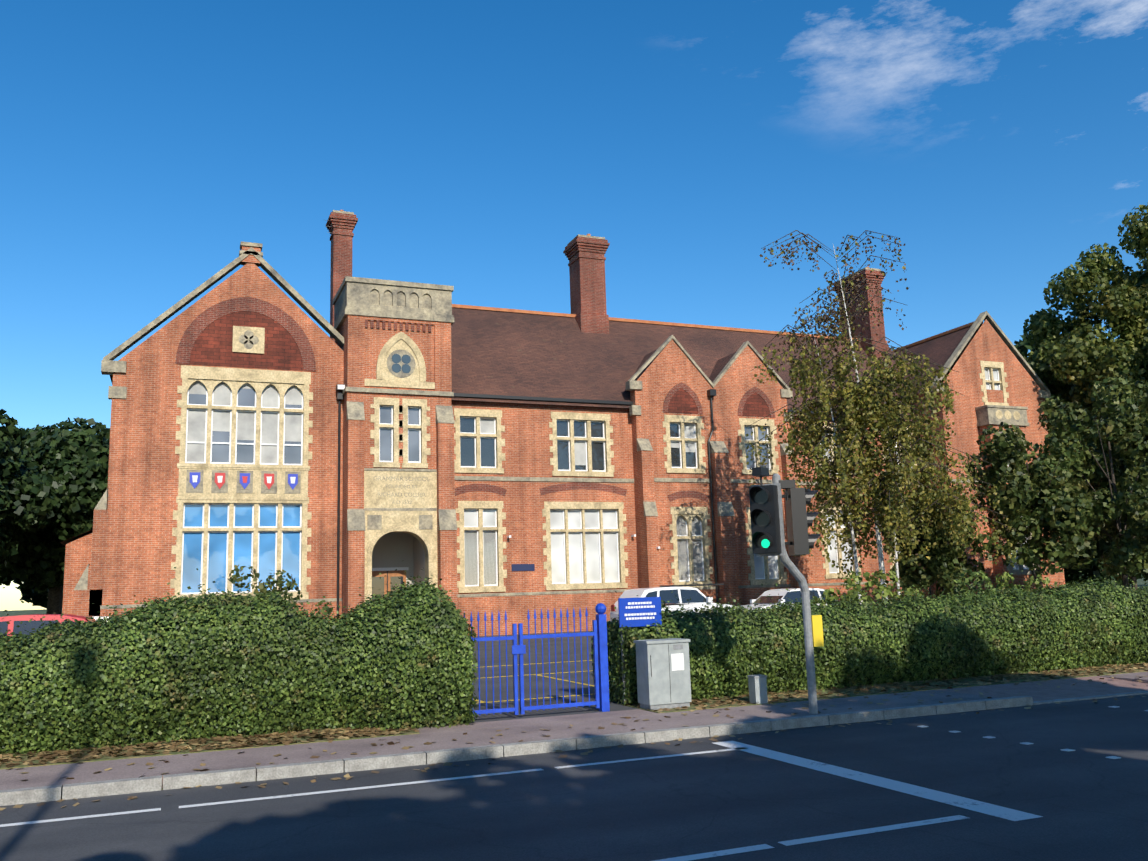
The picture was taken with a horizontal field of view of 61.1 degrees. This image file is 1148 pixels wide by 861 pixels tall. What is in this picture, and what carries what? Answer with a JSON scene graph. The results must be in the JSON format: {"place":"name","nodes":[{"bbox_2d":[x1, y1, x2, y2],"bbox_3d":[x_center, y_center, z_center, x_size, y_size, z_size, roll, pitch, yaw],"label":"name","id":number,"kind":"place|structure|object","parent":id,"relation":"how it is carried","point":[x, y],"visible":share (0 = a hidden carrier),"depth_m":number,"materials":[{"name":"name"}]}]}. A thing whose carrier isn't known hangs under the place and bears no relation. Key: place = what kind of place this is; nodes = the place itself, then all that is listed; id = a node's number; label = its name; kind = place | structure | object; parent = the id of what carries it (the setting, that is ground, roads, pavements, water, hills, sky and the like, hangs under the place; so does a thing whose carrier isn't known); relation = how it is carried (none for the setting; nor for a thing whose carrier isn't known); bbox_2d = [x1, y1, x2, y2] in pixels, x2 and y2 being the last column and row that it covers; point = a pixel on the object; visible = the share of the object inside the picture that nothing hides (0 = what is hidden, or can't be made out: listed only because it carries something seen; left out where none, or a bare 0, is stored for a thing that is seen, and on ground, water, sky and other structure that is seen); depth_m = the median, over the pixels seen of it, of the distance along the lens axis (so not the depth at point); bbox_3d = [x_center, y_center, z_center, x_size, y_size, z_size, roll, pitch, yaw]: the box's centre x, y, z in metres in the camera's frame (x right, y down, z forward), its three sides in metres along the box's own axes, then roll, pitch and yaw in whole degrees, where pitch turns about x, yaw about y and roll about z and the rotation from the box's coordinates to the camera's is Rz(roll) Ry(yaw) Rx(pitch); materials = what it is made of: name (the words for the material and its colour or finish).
{"place":"outdoors","nodes":[
{"label":"outdoors","id":0,"kind":"place"},
{"bbox_2d":[0,694,1147,860],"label":"road","id":1,"kind":"structure","parent":0,"point":[1086,799],"depth_m":8.44,"materials":[{"name":"grey asphalt"}]},
{"bbox_2d":[0,695,1146,809],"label":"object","id":2,"kind":"object","parent":1,"relation":"on","point":[348,776],"visible":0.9,"depth_m":10.69,"materials":[{"name":"grey concrete"}]},
{"bbox_2d":[0,706,1147,860],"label":"road markings","id":3,"kind":"object","parent":1,"relation":"on","point":[974,805],"visible":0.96,"depth_m":8.70,"materials":[{"name":"white paint"}]},
{"bbox_2d":[0,578,1147,789],"bbox_3d":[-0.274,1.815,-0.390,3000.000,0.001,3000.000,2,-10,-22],"label":"ground","id":4,"kind":"structure","parent":0,"point":[1141,582],"depth_m":372.46,"materials":[{"name":"green plant"}]},
{"bbox_2d":[0,576,16,585],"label":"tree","id":5,"kind":"object","parent":4,"relation":"on","point":[5,581],"visible":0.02,"depth_m":80.65,"materials":[{"name":"green plant"}]},
{"bbox_2d":[0,409,61,568],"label":"tree","id":6,"kind":"object","parent":4,"relation":"on","point":[22,489],"visible":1,"depth_m":41.08,"materials":[{"name":"green plant"}]},
{"bbox_2d":[13,581,62,608],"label":"tree","id":7,"kind":"object","parent":4,"relation":"on","point":[35,598],"depth_m":92.25,"materials":[{"name":"green plant"}]},
{"bbox_2d":[0,417,109,613],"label":"tree","id":8,"kind":"object","parent":4,"relation":"on","point":[72,463],"depth_m":47.25,"materials":[{"name":"green plant"}]},
{"bbox_2d":[416,631,636,727],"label":"forecourt","id":9,"kind":"structure","parent":4,"relation":"on","point":[614,706],"depth_m":19.77,"materials":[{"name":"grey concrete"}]},
{"bbox_2d":[0,614,97,638],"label":"red car","id":10,"kind":"object","parent":9,"relation":"on","point":[15,621],"visible":0.02,"depth_m":16.24,"materials":[{"name":"red paint"}]},
{"bbox_2d":[84,616,130,623],"bbox_3d":[-12.546,5.280,23.531,4.320,1.500,2.120,2,-10,-22],"label":"dark car","id":11,"kind":"object","parent":9,"relation":"on","point":[95,617],"depth_m":23.36,"materials":[{"name":"grey paint"}]},
{"bbox_2d":[0,560,478,755],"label":"hedge","id":12,"kind":"object","parent":9,"relation":"on","point":[222,603],"depth_m":12.60,"materials":[{"name":"green plant"}]},
{"bbox_2d":[227,565,333,619],"bbox_3d":[-9.671,5.694,31.622,3.442,2.735,2.120,-1,-9,-2],"label":"bush","id":13,"kind":"object","parent":9,"relation":"on","point":[278,581],"visible":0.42,"depth_m":31.67,"materials":[{"name":"green plant"}]},
{"bbox_2d":[463,603,609,714],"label":"blue gate","id":14,"kind":"structure","parent":9,"relation":"on","point":[601,675],"depth_m":13.90,"materials":[{"name":"metal"}]},
{"bbox_2d":[60,210,1064,635],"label":"school building","id":15,"kind":"structure","parent":9,"relation":"on","point":[244,438],"depth_m":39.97,"materials":[{"name":"red brick"}]},
{"bbox_2d":[374,476,427,480],"bbox_3d":[-6.941,1.943,39.176,2.273,0.175,0.001,2,-10,-22],"label":"carved lettering","id":16,"kind":"object","parent":15,"relation":"attached to","point":[398,478],"visible":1,"depth_m":39.12,"materials":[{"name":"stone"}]},
{"bbox_2d":[378,492,424,496],"bbox_3d":[-6.917,2.579,39.073,1.927,0.161,0.001,2,-10,-22],"label":"carved lettering","id":17,"kind":"object","parent":15,"relation":"attached to","point":[401,494],"visible":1,"depth_m":39.02,"materials":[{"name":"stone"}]},
{"bbox_2d":[388,485,416,487],"bbox_3d":[-6.928,2.256,39.126,1.292,0.147,0.001,2,-10,-22],"label":"carved lettering","id":18,"kind":"object","parent":15,"relation":"attached to","point":[404,486],"visible":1,"depth_m":39.11,"materials":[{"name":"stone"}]},
{"bbox_2d":[610,583,732,620],"bbox_3d":[3.719,6.489,34.961,4.520,1.842,2.170,2,-10,-22],"label":"white suv","id":19,"kind":"object","parent":9,"relation":"on","point":[699,598],"visible":0.27,"depth_m":34.24,"materials":[{"name":"white paint"}]},
{"bbox_2d":[743,588,839,618],"bbox_3d":[8.025,6.860,37.220,4.220,1.580,2.120,2,-10,-22],"label":"white hatchback car","id":20,"kind":"object","parent":9,"relation":"on","point":[791,594],"visible":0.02,"depth_m":36.84,"materials":[{"name":"white paint"}]},
{"bbox_2d":[810,569,923,605],"bbox_3d":[7.708,4.550,25.399,3.093,1.821,2.024,2,-10,-22],"label":"yellow shrub","id":21,"kind":"object","parent":9,"relation":"on","point":[856,578],"visible":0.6,"depth_m":25.40,"materials":[{"name":"plant"}]},
{"bbox_2d":[591,562,1147,704],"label":"hedge","id":22,"kind":"object","parent":9,"relation":"on","point":[742,614],"depth_m":16.71,"materials":[{"name":"green plant"}]},
{"bbox_2d":[950,569,1022,596],"bbox_3d":[12.347,5.079,28.507,2.272,2.049,3.130,-4,-10,14],"label":"mound shrub","id":23,"kind":"object","parent":9,"relation":"on","point":[966,590],"visible":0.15,"depth_m":29.09,"materials":[{"name":"green plant"}]},
{"bbox_2d":[995,572,1049,591],"bbox_3d":[14.537,5.429,31.663,1.613,1.653,3.145,-9,-12,38],"label":"yellow shrub","id":24,"kind":"object","parent":9,"relation":"on","point":[1007,579],"visible":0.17,"depth_m":31.60,"materials":[{"name":"plant"}]},
{"bbox_2d":[0,662,1147,805],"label":"sidewalk","id":25,"kind":"structure","parent":4,"relation":"on","point":[51,782],"depth_m":11.87,"materials":[{"name":"concrete"}]},
{"bbox_2d":[0,726,418,767],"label":"soil strip","id":26,"kind":"object","parent":25,"relation":"on","point":[288,737],"visible":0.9,"depth_m":11.86,"materials":[{"name":"brown soil"}]},
{"bbox_2d":[8,675,1147,779],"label":"pavement litter","id":27,"kind":"object","parent":25,"relation":"on","point":[428,743],"depth_m":12.64,"materials":[{"name":"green plant"}]},
{"bbox_2d":[618,597,661,703],"bbox_3d":[1.035,3.384,14.966,0.720,1.600,0.073,2,-10,-22],"label":"college sign","id":28,"kind":"object","parent":25,"relation":"on","point":[635,612],"visible":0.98,"depth_m":15.01,"materials":[{"name":"blue metal"}]},
{"bbox_2d":[749,467,823,713],"bbox_3d":[2.891,2.149,13.049,1.168,3.295,0.474,2,-10,-22],"label":"traffic signal","id":29,"kind":"object","parent":25,"relation":"on","point":[767,522],"visible":1,"depth_m":13.13,"materials":[{"name":"grey paint"}]},
{"bbox_2d":[626,662,1147,711],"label":"soil strip","id":30,"kind":"object","parent":25,"relation":"on","point":[982,681],"visible":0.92,"depth_m":16.06,"materials":[{"name":"brown soil"}]},
{"bbox_2d":[634,638,691,709],"bbox_3d":[1.316,3.581,14.309,0.720,0.980,0.430,2,-10,-22],"label":"utility cabinet","id":31,"kind":"object","parent":30,"relation":"on","point":[663,673],"visible":1,"depth_m":14.14,"materials":[{"name":"grey metal"}]},
{"bbox_2d":[747,674,767,703],"bbox_3d":[2.729,3.844,14.423,0.220,0.410,0.200,2,-10,-22],"label":"bollard","id":32,"kind":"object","parent":30,"relation":"on","point":[757,688],"depth_m":14.35,"materials":[{"name":"grey metal"}]},
{"bbox_2d":[745,230,1015,603],"bbox_3d":[11.414,-0.328,37.385,9.866,15.603,8.610,2,-10,-22],"label":"birch","id":33,"kind":"object","parent":4,"relation":"on","point":[902,519],"depth_m":36.60,"materials":[{"name":"green plant"}]},
{"bbox_2d":[747,231,1010,575],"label":"birch seeds","id":34,"kind":"object","parent":33,"relation":"attached to","point":[826,318],"visible":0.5,"depth_m":37.50,"materials":[{"name":"plant"}]},
{"bbox_2d":[882,487,1004,597],"bbox_3d":[14.577,5.064,39.216,4.610,5.608,4.817,2,-10,-22],"label":"bush","id":35,"kind":"object","parent":4,"relation":"on","point":[942,567],"depth_m":38.11,"materials":[{"name":"green plant"}]},
{"bbox_2d":[965,422,1121,587],"bbox_3d":[18.422,3.699,38.915,5.118,7.965,5.982,2,-10,-22],"label":"small tree","id":36,"kind":"object","parent":4,"relation":"on","point":[1066,522],"depth_m":38.06,"materials":[{"name":"green plant"}]},
{"bbox_2d":[1014,334,1144,585],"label":"tree","id":37,"kind":"object","parent":4,"relation":"on","point":[1023,347],"visible":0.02,"depth_m":65.06,"materials":[{"name":"green plant"}]},
{"bbox_2d":[1023,205,1147,490],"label":"tree","id":38,"kind":"object","parent":4,"relation":"on","point":[1071,355],"depth_m":52.97,"materials":[{"name":"green plant"}]},
{"bbox_2d":[1031,376,1147,587],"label":"small tree","id":39,"kind":"object","parent":4,"relation":"on","point":[1127,435],"depth_m":38.85,"materials":[{"name":"green plant"}]},
{"bbox_2d":[1068,445,1147,588],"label":"small tree","id":40,"kind":"object","parent":4,"relation":"on","point":[1109,531],"depth_m":41.50,"materials":[{"name":"green plant"}]},
{"bbox_2d":[0,0,1147,610],"label":"sky","id":41,"kind":"structure","parent":0,"point":[468,143],"materials":[{"name":"blue"}]},
{"bbox_2d":[1142,558,1147,580],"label":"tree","id":42,"kind":"object","parent":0,"point":[1145,576],"depth_m":127.34,"materials":[{"name":"green plant"}]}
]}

